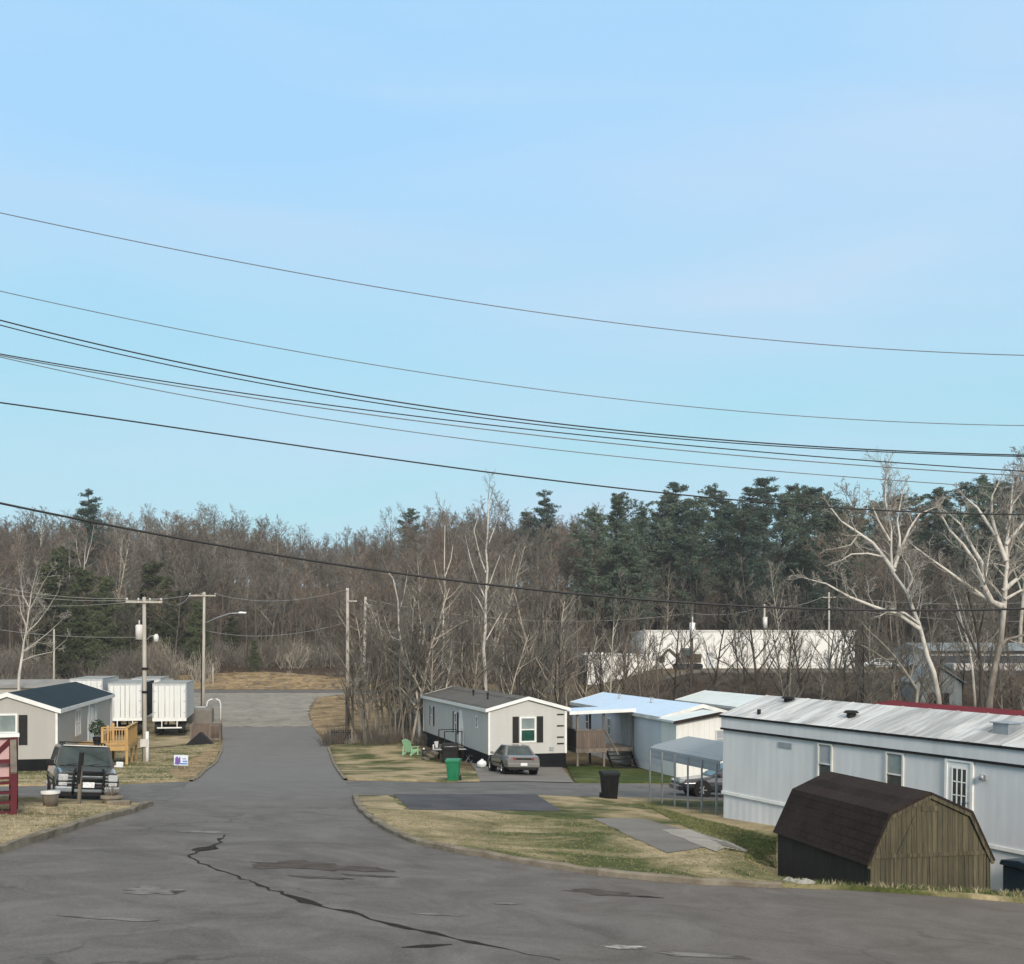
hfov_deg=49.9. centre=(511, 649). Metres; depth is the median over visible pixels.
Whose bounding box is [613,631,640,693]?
scrub tree
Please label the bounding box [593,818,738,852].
concrete slab
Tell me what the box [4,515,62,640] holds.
bare tree
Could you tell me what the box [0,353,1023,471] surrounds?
overhead cable
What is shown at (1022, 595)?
bare tree
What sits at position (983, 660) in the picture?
scrub tree
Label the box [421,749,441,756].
patio table
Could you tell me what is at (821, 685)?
scrub tree
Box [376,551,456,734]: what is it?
scrub tree
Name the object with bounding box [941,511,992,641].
pine tree
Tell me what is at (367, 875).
tar patch
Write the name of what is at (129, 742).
wooden deck
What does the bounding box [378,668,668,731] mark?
yard brush
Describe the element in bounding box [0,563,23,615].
bare tree
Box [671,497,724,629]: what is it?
pine tree
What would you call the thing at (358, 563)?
bare tree
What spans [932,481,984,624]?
pine tree
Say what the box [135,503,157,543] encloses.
bare tree
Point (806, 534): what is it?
pine tree
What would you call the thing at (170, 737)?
trailer yard
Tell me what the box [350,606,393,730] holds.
scrub tree
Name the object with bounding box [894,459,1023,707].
sycamore tree
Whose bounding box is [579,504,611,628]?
bare tree
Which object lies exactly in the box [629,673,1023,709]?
bank floor
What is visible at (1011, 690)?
scrub tree
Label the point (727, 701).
mobile home
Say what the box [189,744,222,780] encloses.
kerb
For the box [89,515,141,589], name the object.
bare tree
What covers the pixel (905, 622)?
scrub tree
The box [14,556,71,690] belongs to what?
birch tree
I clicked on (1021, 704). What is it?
scrub tree
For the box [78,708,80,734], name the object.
window
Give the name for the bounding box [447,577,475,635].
bare tree
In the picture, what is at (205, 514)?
bare tree
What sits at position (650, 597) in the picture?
bare tree
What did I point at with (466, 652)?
scrub tree
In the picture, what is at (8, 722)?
window
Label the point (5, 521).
bare tree
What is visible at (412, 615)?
scrub tree
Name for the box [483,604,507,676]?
scrub tree
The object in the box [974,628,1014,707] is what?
scrub tree
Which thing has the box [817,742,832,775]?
window
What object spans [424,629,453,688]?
scrub tree
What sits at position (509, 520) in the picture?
bare tree
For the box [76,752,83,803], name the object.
leaning post
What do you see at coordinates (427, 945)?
road crack
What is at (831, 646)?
scrub tree
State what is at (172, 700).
box trailer
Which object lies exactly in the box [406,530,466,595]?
bare tree
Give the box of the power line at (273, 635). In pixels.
[205,623,342,635]
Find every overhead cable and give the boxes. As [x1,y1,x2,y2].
[0,212,1023,355]
[0,291,1023,425]
[0,320,1023,455]
[0,325,1023,456]
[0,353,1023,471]
[0,355,1023,475]
[0,357,1021,488]
[0,402,1023,514]
[0,502,1023,611]
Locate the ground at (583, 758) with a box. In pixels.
[2,587,1016,801]
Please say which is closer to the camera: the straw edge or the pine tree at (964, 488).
the straw edge
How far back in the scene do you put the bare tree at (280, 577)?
167.58 m
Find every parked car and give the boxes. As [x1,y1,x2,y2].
[488,744,539,774]
[669,763,722,796]
[864,658,899,669]
[891,658,919,669]
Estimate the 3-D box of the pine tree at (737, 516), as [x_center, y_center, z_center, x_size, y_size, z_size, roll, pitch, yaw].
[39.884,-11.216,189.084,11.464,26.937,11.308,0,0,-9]
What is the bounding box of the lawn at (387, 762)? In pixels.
[329,742,479,781]
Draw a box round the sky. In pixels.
[0,0,1023,586]
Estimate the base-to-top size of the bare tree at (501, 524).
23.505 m
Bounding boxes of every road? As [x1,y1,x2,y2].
[0,727,1023,963]
[194,690,575,692]
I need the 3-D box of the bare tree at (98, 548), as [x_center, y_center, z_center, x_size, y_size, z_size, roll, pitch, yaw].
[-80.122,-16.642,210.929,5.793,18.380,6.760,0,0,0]
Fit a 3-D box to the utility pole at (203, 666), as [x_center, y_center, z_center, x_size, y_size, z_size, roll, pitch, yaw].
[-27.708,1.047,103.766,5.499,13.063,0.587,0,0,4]
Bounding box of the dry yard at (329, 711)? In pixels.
[310,693,423,741]
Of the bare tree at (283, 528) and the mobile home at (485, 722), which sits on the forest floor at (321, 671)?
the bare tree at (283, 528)
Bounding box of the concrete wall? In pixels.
[615,670,891,693]
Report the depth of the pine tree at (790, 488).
215.47 m
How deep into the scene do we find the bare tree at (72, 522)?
222.42 m
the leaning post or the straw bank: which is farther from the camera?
the straw bank
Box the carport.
[649,736,722,814]
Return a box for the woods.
[0,507,1023,668]
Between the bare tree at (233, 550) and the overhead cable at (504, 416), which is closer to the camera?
the overhead cable at (504, 416)
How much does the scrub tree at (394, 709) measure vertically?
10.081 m
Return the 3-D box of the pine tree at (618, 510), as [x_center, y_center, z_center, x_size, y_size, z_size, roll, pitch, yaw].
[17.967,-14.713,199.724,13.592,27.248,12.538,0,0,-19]
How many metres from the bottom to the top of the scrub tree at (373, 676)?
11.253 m
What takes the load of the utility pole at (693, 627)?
on the bank floor at (770, 686)
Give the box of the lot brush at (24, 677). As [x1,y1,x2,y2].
[1,668,126,678]
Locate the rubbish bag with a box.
[477,759,486,767]
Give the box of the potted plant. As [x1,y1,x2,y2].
[88,720,106,744]
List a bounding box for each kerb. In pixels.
[0,801,153,853]
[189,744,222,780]
[327,746,346,778]
[352,794,797,887]
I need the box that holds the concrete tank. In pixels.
[186,706,213,722]
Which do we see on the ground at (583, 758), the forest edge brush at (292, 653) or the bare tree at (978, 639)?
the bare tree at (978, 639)
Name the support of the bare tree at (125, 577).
on the forest floor at (321, 671)
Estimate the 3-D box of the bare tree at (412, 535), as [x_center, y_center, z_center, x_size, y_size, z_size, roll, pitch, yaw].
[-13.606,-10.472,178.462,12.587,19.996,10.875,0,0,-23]
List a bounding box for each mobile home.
[0,681,114,770]
[420,686,570,767]
[570,692,726,776]
[675,690,762,710]
[719,695,1023,891]
[872,700,1023,715]
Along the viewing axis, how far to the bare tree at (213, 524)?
229.02 m
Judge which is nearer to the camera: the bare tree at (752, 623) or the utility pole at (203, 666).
the utility pole at (203, 666)
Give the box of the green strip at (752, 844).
[641,803,775,867]
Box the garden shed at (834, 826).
[773,771,994,891]
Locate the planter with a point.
(113, 795)
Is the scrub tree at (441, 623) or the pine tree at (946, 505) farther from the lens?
the pine tree at (946, 505)
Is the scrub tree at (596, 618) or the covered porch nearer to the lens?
the covered porch
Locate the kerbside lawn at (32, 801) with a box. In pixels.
[0,795,139,843]
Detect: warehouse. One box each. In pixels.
[582,652,646,684]
[630,630,854,669]
[890,643,1023,663]
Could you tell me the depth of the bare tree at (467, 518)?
196.04 m
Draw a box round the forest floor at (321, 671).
[0,599,1023,683]
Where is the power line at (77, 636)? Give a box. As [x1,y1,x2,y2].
[4,630,131,637]
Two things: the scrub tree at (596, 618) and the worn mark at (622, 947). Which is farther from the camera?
the scrub tree at (596, 618)
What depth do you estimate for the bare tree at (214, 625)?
161.36 m
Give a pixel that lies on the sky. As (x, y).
(831, 172)
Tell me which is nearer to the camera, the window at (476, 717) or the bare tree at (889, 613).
the window at (476, 717)
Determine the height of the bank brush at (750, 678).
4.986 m
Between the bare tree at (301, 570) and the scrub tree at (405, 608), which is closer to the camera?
the scrub tree at (405, 608)
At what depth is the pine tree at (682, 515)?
203.67 m
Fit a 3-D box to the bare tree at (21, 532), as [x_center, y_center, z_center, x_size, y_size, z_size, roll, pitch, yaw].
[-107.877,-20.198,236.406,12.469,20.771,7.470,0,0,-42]
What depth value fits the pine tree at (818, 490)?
214.70 m
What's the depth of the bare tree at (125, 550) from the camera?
172.04 m
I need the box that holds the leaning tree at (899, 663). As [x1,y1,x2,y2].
[840,606,918,702]
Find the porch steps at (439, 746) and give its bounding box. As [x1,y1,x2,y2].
[421,729,463,760]
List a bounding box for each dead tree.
[73,524,95,593]
[180,549,200,593]
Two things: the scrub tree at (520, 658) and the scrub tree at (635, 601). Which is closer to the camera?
the scrub tree at (520, 658)
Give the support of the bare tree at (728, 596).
on the forest floor at (321, 671)
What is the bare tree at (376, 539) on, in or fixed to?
on the forest floor at (321, 671)
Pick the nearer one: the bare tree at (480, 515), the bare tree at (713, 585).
the bare tree at (713, 585)
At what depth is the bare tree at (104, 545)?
205.47 m
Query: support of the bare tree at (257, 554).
on the forest floor at (321, 671)
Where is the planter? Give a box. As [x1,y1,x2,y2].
[100,783,123,803]
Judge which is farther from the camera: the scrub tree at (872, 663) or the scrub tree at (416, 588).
the scrub tree at (416, 588)
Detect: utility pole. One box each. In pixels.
[53,629,54,678]
[126,597,162,761]
[189,592,246,705]
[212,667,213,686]
[345,588,356,729]
[362,597,370,718]
[643,634,645,677]
[689,613,694,682]
[763,604,766,672]
[823,592,835,668]
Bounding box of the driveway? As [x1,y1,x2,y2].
[457,762,572,781]
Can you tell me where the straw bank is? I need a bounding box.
[129,671,395,689]
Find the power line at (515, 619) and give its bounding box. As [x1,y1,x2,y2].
[367,599,671,620]
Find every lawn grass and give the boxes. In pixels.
[640,802,777,867]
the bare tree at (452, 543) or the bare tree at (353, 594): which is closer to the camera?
the bare tree at (353, 594)
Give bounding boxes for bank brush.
[563,682,1023,727]
[631,668,1023,701]
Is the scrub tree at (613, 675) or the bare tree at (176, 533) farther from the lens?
the bare tree at (176, 533)
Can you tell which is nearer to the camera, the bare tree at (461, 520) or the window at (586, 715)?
the window at (586, 715)
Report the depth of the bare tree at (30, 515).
225.49 m
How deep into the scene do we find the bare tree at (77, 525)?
222.66 m
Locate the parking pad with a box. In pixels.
[394,794,560,810]
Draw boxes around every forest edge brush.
[0,631,221,683]
[207,630,353,669]
[339,629,613,682]
[551,613,1022,661]
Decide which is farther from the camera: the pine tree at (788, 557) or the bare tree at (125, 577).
the pine tree at (788, 557)
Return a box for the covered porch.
[567,706,637,767]
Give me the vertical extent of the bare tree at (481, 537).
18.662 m
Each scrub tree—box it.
[315,617,371,741]
[327,568,379,733]
[327,643,363,740]
[329,598,381,729]
[337,617,380,742]
[341,599,418,737]
[349,580,397,731]
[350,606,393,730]
[350,629,396,730]
[359,598,395,733]
[360,603,418,729]
[361,596,396,719]
[363,566,435,665]
[367,633,398,733]
[373,580,437,739]
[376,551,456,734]
[377,636,416,737]
[378,617,418,732]
[386,593,425,730]
[387,596,422,738]
[388,609,422,724]
[390,567,463,690]
[391,581,421,650]
[391,589,453,735]
[392,565,477,718]
[393,567,474,743]
[393,583,413,643]
[393,625,422,730]
[395,610,454,726]
[403,582,440,649]
[411,569,437,639]
[415,570,449,692]
[419,619,448,718]
[419,635,461,713]
[424,596,470,690]
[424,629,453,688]
[431,588,464,669]
[432,602,460,671]
[441,588,465,670]
[441,615,468,683]
[442,578,507,688]
[447,561,479,687]
[447,596,502,688]
[447,619,480,684]
[447,640,485,688]
[450,624,487,686]
[458,564,507,689]
[467,605,502,689]
[471,559,526,692]
[478,626,521,691]
[480,586,512,689]
[482,622,525,694]
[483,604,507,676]
[490,621,543,693]
[491,618,527,686]
[492,577,556,696]
[494,577,554,698]
[498,634,535,695]
[506,578,550,684]
[506,611,546,695]
[508,589,549,694]
[510,611,553,698]
[512,597,553,696]
[513,574,572,698]
[514,612,535,694]
[518,574,575,691]
[524,606,554,699]
[530,584,591,702]
[537,632,574,703]
[538,633,569,702]
[542,569,589,704]
[546,579,588,688]
[552,604,585,722]
[561,590,613,697]
[561,592,597,698]
[568,626,613,701]
[585,592,635,692]
[587,616,629,693]
[588,648,617,694]
[592,608,633,693]
[599,569,666,694]
[604,653,621,693]
[605,595,652,693]
[613,601,668,696]
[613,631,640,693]
[627,593,686,697]
[631,653,662,696]
[641,579,704,700]
[644,635,676,698]
[671,604,732,694]
[690,579,752,690]
[702,593,764,694]
[720,552,800,694]
[755,580,809,693]
[758,604,809,695]
[764,628,814,697]
[780,581,827,697]
[805,558,892,700]
[809,650,839,700]
[813,607,882,700]
[825,556,874,702]
[826,629,854,701]
[841,618,868,702]
[848,611,895,701]
[853,619,892,703]
[856,648,898,703]
[870,645,909,701]
[875,623,923,700]
[877,586,931,700]
[877,590,921,676]
[897,650,932,702]
[900,628,957,703]
[909,603,951,670]
[914,632,959,703]
[924,636,958,700]
[925,616,944,677]
[940,599,972,703]
[942,617,1003,697]
[965,634,997,706]
[966,607,1022,702]
[969,599,1023,708]
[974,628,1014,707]
[990,617,1023,709]
[1000,643,1023,708]
[1007,613,1023,675]
[1011,668,1023,710]
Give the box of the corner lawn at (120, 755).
[0,743,220,785]
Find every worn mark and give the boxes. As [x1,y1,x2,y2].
[57,915,156,920]
[122,885,184,893]
[178,830,229,832]
[415,913,462,915]
[493,902,517,904]
[606,945,646,948]
[658,951,749,958]
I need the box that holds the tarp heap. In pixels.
[186,732,213,744]
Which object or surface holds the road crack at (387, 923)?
on the road at (267, 794)
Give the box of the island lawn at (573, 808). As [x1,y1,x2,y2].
[358,795,1023,902]
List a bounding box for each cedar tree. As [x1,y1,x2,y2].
[26,560,73,671]
[37,546,78,655]
[46,620,73,678]
[62,566,99,660]
[63,600,91,672]
[83,610,110,675]
[85,576,127,665]
[113,600,140,666]
[133,560,169,650]
[148,576,181,652]
[167,590,194,662]
[183,600,212,669]
[221,612,240,657]
[249,640,261,670]
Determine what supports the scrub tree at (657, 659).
on the bank floor at (770, 686)
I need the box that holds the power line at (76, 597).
[0,587,125,598]
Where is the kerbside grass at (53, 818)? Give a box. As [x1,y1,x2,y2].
[0,803,132,842]
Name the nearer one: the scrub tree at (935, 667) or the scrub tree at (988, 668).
the scrub tree at (988, 668)
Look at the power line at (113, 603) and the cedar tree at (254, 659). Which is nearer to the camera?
the power line at (113, 603)
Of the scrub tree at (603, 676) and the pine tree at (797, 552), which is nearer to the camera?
the scrub tree at (603, 676)
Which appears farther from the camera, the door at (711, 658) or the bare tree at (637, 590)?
the bare tree at (637, 590)
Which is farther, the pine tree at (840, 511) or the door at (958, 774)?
the pine tree at (840, 511)
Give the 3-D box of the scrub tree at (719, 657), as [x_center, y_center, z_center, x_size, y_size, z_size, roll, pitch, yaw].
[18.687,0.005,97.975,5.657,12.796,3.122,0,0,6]
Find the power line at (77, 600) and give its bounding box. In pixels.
[4,593,148,600]
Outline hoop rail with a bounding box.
[206,698,220,719]
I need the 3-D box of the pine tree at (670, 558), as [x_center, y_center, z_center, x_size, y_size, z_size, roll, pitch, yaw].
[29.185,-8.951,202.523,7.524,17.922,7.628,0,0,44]
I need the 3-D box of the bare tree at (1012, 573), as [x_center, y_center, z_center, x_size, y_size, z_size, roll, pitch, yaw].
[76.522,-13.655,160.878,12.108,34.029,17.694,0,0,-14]
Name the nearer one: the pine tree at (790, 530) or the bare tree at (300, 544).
the pine tree at (790, 530)
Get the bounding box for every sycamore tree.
[787,449,951,703]
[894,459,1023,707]
[935,572,998,706]
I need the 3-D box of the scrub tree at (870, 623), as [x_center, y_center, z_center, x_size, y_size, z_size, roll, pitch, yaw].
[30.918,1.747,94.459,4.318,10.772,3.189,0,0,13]
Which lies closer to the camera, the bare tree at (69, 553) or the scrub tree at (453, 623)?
the scrub tree at (453, 623)
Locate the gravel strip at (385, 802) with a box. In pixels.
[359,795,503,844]
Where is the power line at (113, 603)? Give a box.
[7,594,196,605]
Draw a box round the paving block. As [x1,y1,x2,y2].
[106,800,130,804]
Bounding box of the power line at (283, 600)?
[214,590,343,600]
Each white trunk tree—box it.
[364,538,417,736]
[390,583,447,742]
[411,491,458,687]
[460,471,514,690]
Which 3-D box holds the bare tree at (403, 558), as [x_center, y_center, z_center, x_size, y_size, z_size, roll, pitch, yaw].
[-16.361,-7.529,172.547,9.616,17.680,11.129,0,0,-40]
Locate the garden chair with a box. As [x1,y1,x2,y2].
[402,739,419,755]
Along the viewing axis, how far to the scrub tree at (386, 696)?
84.69 m
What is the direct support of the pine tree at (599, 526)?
on the forest floor at (321, 671)
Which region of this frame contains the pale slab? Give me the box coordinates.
[664,829,747,850]
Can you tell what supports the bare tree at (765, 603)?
on the forest floor at (321, 671)
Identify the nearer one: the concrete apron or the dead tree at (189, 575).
the concrete apron
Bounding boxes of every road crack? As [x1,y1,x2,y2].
[187,835,559,959]
[192,845,218,850]
[284,894,321,904]
[406,944,450,947]
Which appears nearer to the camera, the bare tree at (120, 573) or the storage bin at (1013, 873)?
the storage bin at (1013, 873)
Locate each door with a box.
[90,708,93,740]
[459,710,462,743]
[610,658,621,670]
[621,715,626,744]
[706,653,713,667]
[734,643,756,667]
[789,643,811,667]
[824,653,831,667]
[928,693,948,704]
[944,758,973,811]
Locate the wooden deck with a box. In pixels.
[76,722,137,764]
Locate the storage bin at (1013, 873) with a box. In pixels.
[999,858,1023,892]
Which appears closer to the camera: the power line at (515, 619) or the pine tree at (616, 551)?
the power line at (515, 619)
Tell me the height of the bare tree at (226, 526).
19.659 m
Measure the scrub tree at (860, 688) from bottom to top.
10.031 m
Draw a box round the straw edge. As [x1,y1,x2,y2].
[168,745,219,778]
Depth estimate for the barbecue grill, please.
65.13 m
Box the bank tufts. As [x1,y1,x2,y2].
[211,668,345,688]
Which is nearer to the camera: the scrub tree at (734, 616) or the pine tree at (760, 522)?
the scrub tree at (734, 616)
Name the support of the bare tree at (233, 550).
on the forest floor at (321, 671)
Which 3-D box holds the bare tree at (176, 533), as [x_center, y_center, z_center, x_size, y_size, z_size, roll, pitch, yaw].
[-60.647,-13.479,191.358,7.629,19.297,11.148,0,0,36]
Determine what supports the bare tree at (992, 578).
on the forest floor at (321, 671)
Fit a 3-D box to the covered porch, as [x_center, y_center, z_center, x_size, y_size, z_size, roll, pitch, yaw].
[5.044,5.480,64.736,4.020,4.140,4.850,0,0,-13]
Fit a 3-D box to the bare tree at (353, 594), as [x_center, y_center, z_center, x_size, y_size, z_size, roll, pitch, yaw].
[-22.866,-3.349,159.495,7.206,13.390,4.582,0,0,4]
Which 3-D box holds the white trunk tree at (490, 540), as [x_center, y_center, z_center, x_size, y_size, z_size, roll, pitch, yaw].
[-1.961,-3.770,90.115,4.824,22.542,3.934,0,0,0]
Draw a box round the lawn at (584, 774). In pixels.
[566,765,673,782]
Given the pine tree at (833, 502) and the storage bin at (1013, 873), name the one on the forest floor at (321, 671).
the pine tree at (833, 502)
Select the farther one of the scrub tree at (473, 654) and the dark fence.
the scrub tree at (473, 654)
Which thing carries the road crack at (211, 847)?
on the road at (267, 794)
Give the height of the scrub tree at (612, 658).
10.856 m
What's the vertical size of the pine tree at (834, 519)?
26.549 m
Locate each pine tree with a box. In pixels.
[60,488,111,566]
[390,508,424,564]
[509,511,534,596]
[525,489,566,613]
[557,543,571,602]
[559,522,593,617]
[562,506,629,638]
[574,538,618,632]
[578,495,645,638]
[584,548,630,635]
[589,513,613,572]
[589,542,641,644]
[600,491,640,623]
[602,533,642,602]
[604,531,653,645]
[608,541,648,635]
[615,517,666,630]
[615,550,661,630]
[622,500,661,629]
[644,510,675,629]
[644,517,693,629]
[646,492,686,597]
[648,482,704,629]
[649,554,685,623]
[654,525,687,629]
[661,525,722,619]
[664,498,713,620]
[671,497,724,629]
[673,510,727,629]
[695,483,740,629]
[699,499,745,620]
[708,505,748,629]
[713,508,779,625]
[718,505,770,627]
[725,486,781,627]
[736,556,773,629]
[740,505,798,613]
[741,492,816,629]
[747,476,784,568]
[773,482,816,629]
[773,487,842,629]
[775,548,827,629]
[776,536,836,623]
[777,545,802,600]
[784,508,866,629]
[786,524,821,620]
[797,487,830,629]
[800,570,826,629]
[801,491,865,628]
[812,541,843,629]
[816,505,864,629]
[831,501,883,629]
[839,550,878,606]
[842,500,884,625]
[842,516,880,634]
[862,508,912,639]
[871,493,935,636]
[876,520,896,625]
[894,494,942,634]
[896,528,935,638]
[917,486,966,581]
[917,488,970,632]
[919,517,953,567]
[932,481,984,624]
[936,482,1011,641]
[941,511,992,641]
[955,474,1012,626]
[961,480,1023,633]
[974,484,1023,642]
[974,505,1023,637]
[1002,482,1023,633]
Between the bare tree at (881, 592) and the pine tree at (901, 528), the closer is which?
the bare tree at (881, 592)
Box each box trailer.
[70,676,118,690]
[108,680,153,732]
[131,676,168,716]
[152,680,193,733]
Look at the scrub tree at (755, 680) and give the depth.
95.62 m
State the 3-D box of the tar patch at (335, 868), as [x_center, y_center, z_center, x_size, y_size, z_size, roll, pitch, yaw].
[-3.402,4.003,20.256,2.524,0.141,0.821,0,0,0]
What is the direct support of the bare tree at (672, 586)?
on the forest floor at (321, 671)
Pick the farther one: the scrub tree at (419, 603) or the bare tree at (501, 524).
the bare tree at (501, 524)
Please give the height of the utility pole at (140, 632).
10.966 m
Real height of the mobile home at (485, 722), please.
5.020 m
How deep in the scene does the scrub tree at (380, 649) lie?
89.52 m
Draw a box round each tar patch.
[250,860,338,868]
[262,863,394,871]
[289,875,354,878]
[341,873,395,876]
[563,888,643,895]
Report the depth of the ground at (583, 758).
113.86 m
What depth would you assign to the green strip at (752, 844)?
29.82 m
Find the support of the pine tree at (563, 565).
on the forest floor at (321, 671)
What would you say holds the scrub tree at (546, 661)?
on the ground at (583, 758)
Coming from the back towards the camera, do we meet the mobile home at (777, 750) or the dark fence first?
the dark fence
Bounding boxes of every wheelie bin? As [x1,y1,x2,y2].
[445,758,461,780]
[599,770,620,798]
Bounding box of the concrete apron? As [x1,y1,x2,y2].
[194,693,344,726]
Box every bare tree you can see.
[0,515,39,622]
[0,523,13,602]
[0,525,22,584]
[0,552,45,645]
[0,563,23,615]
[0,576,13,612]
[1,542,74,591]
[3,533,38,566]
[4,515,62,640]
[9,579,56,674]
[10,510,40,600]
[16,507,53,600]
[24,514,56,561]
[24,535,52,577]
[28,506,57,555]
[39,532,49,563]
[41,569,70,620]
[42,521,92,576]
[55,511,104,557]
[58,539,94,598]
[63,509,84,538]
[64,513,104,574]
[72,501,104,553]
[73,540,94,593]
[77,536,96,593]
[82,525,104,571]
[87,530,159,648]
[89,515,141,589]
[90,506,120,591]
[92,510,148,592]
[97,530,122,573]
[98,514,130,549]
[102,528,140,615]
[108,572,141,633]
[112,603,153,664]
[125,544,175,641]
[132,514,165,562]
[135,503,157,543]
[138,519,195,617]
[139,509,187,606]
[139,515,175,572]
[159,510,224,619]
[163,533,201,603]
[174,517,213,574]
[174,538,228,610]
[175,513,195,539]
[177,530,202,581]
[178,501,218,586]
[181,531,232,611]
[181,592,228,665]
[188,547,228,638]
[201,507,231,585]
[207,503,231,541]
[210,516,235,561]
[221,505,255,598]
[222,530,267,623]
[225,551,250,635]
[235,591,261,667]
[240,514,290,561]
[241,554,276,628]
[242,535,273,615]
[243,531,264,595]
[243,551,295,647]
[246,518,285,604]
[252,555,293,633]
[255,514,297,566]
[265,526,292,621]
[270,561,312,637]
[283,539,305,614]
[291,526,324,568]
[296,523,319,574]
[299,585,330,653]
[305,533,339,591]
[313,538,333,611]
[316,549,343,636]
[319,554,347,598]
[319,563,384,662]
[328,527,367,602]
[328,533,344,592]
[328,566,352,629]
[330,581,378,650]
[331,543,374,637]
[332,556,378,630]
[344,533,369,572]
[344,573,375,644]
[349,526,379,566]
[349,564,399,641]
[356,529,397,601]
[372,506,400,608]
[379,524,401,575]
[380,547,437,600]
[387,526,465,611]
[389,503,428,563]
[395,520,419,568]
[395,543,439,612]
[396,520,435,572]
[398,510,466,561]
[406,505,446,551]
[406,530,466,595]
[412,547,475,642]
[413,512,446,559]
[421,528,476,590]
[422,509,466,546]
[429,506,482,622]
[429,509,475,581]
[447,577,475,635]
[454,510,489,552]
[457,507,493,577]
[460,518,491,562]
[461,553,495,649]
[466,506,480,528]
[473,575,518,661]
[476,534,545,650]
[477,494,523,563]
[484,530,521,641]
[493,500,538,559]
[495,525,521,566]
[507,514,537,598]
[509,507,535,599]
[512,547,548,638]
[522,525,559,622]
[524,526,555,612]
[532,517,566,600]
[534,517,583,624]
[567,502,607,601]
[568,547,616,630]
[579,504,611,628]
[620,550,655,630]
[644,566,658,629]
[649,561,680,629]
[650,555,687,624]
[665,558,726,625]
[693,570,720,629]
[711,568,741,626]
[737,592,762,627]
[746,567,789,629]
[753,560,799,629]
[803,477,931,660]
[803,586,842,629]
[831,461,927,644]
[846,575,875,635]
[865,548,902,645]
[865,575,889,633]
[868,560,937,644]
[872,554,900,638]
[889,539,961,642]
[894,559,928,637]
[927,540,954,629]
[928,553,993,642]
[941,536,1001,706]
[955,564,1001,636]
[971,446,1023,642]
[973,538,1014,641]
[977,448,1023,611]
[988,560,1019,642]
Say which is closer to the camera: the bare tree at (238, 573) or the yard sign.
the yard sign
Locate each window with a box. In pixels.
[0,714,17,732]
[75,709,77,736]
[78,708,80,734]
[95,703,96,727]
[431,706,432,724]
[454,712,456,732]
[475,716,477,727]
[520,717,535,742]
[585,714,588,728]
[607,717,610,735]
[682,649,689,654]
[715,730,722,741]
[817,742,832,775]
[885,751,904,785]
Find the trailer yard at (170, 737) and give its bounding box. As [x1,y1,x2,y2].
[111,719,192,748]
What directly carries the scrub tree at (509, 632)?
on the ground at (583, 758)
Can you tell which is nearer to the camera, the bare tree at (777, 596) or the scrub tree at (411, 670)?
the scrub tree at (411, 670)
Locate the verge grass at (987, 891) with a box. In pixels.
[778,874,1023,896]
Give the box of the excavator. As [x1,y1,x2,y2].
[660,648,702,668]
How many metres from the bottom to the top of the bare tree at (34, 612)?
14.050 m
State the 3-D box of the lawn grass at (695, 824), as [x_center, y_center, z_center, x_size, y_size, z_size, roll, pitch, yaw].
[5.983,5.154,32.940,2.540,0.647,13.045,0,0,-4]
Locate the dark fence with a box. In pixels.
[329,728,352,743]
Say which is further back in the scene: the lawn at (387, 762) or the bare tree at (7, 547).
the bare tree at (7, 547)
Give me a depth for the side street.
40.31 m
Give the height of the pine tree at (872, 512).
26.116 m
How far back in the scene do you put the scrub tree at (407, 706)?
81.56 m
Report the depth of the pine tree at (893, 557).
220.91 m
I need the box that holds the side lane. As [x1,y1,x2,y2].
[345,780,723,799]
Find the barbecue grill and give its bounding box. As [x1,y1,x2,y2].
[434,742,465,762]
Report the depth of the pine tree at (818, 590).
202.16 m
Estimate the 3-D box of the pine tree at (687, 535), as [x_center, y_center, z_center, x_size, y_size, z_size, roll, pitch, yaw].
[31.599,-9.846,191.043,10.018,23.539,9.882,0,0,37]
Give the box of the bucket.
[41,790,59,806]
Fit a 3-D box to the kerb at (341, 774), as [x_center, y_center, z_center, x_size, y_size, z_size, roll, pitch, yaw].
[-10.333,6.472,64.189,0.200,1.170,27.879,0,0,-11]
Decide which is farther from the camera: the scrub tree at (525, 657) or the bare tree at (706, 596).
the bare tree at (706, 596)
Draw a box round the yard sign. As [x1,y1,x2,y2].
[174,755,187,764]
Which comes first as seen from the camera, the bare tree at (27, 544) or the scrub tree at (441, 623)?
the scrub tree at (441, 623)
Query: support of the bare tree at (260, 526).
on the forest floor at (321, 671)
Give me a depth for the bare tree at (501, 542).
182.81 m
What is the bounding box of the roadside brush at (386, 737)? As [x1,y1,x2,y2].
[312,720,426,746]
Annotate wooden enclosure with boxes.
[190,721,221,740]
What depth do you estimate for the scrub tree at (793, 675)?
87.42 m
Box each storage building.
[0,679,173,718]
[924,655,1023,672]
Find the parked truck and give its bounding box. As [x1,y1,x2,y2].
[45,741,122,797]
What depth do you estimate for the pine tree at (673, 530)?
202.67 m
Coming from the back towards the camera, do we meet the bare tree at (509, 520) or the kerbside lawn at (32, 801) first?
the bare tree at (509, 520)
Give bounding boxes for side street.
[0,781,189,803]
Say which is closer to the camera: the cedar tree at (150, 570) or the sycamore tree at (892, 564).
the sycamore tree at (892, 564)
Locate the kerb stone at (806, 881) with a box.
[791,878,815,883]
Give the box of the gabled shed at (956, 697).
[901,664,965,705]
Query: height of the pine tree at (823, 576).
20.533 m

